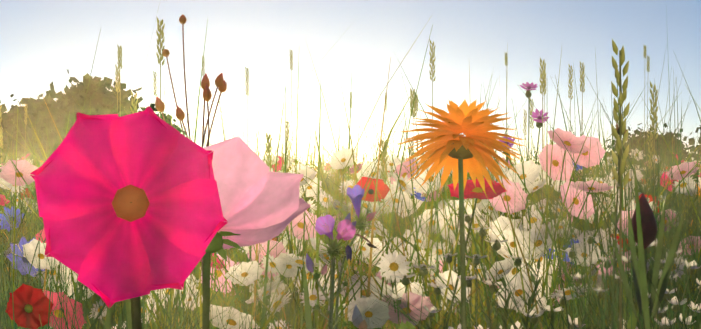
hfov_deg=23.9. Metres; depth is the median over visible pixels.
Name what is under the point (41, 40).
sky
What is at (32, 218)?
meadow grass
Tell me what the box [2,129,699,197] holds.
meadow grass
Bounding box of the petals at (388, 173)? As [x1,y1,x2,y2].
[2,149,700,188]
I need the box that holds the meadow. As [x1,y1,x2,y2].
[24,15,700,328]
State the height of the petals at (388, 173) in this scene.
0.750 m
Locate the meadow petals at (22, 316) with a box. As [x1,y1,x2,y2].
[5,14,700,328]
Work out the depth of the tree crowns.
221.48 m
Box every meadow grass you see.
[0,7,700,328]
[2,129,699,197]
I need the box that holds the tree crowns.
[0,70,700,170]
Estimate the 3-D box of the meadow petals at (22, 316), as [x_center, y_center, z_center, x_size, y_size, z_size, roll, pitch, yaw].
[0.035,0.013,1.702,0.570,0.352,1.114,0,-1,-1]
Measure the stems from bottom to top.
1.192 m
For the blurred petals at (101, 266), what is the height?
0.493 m

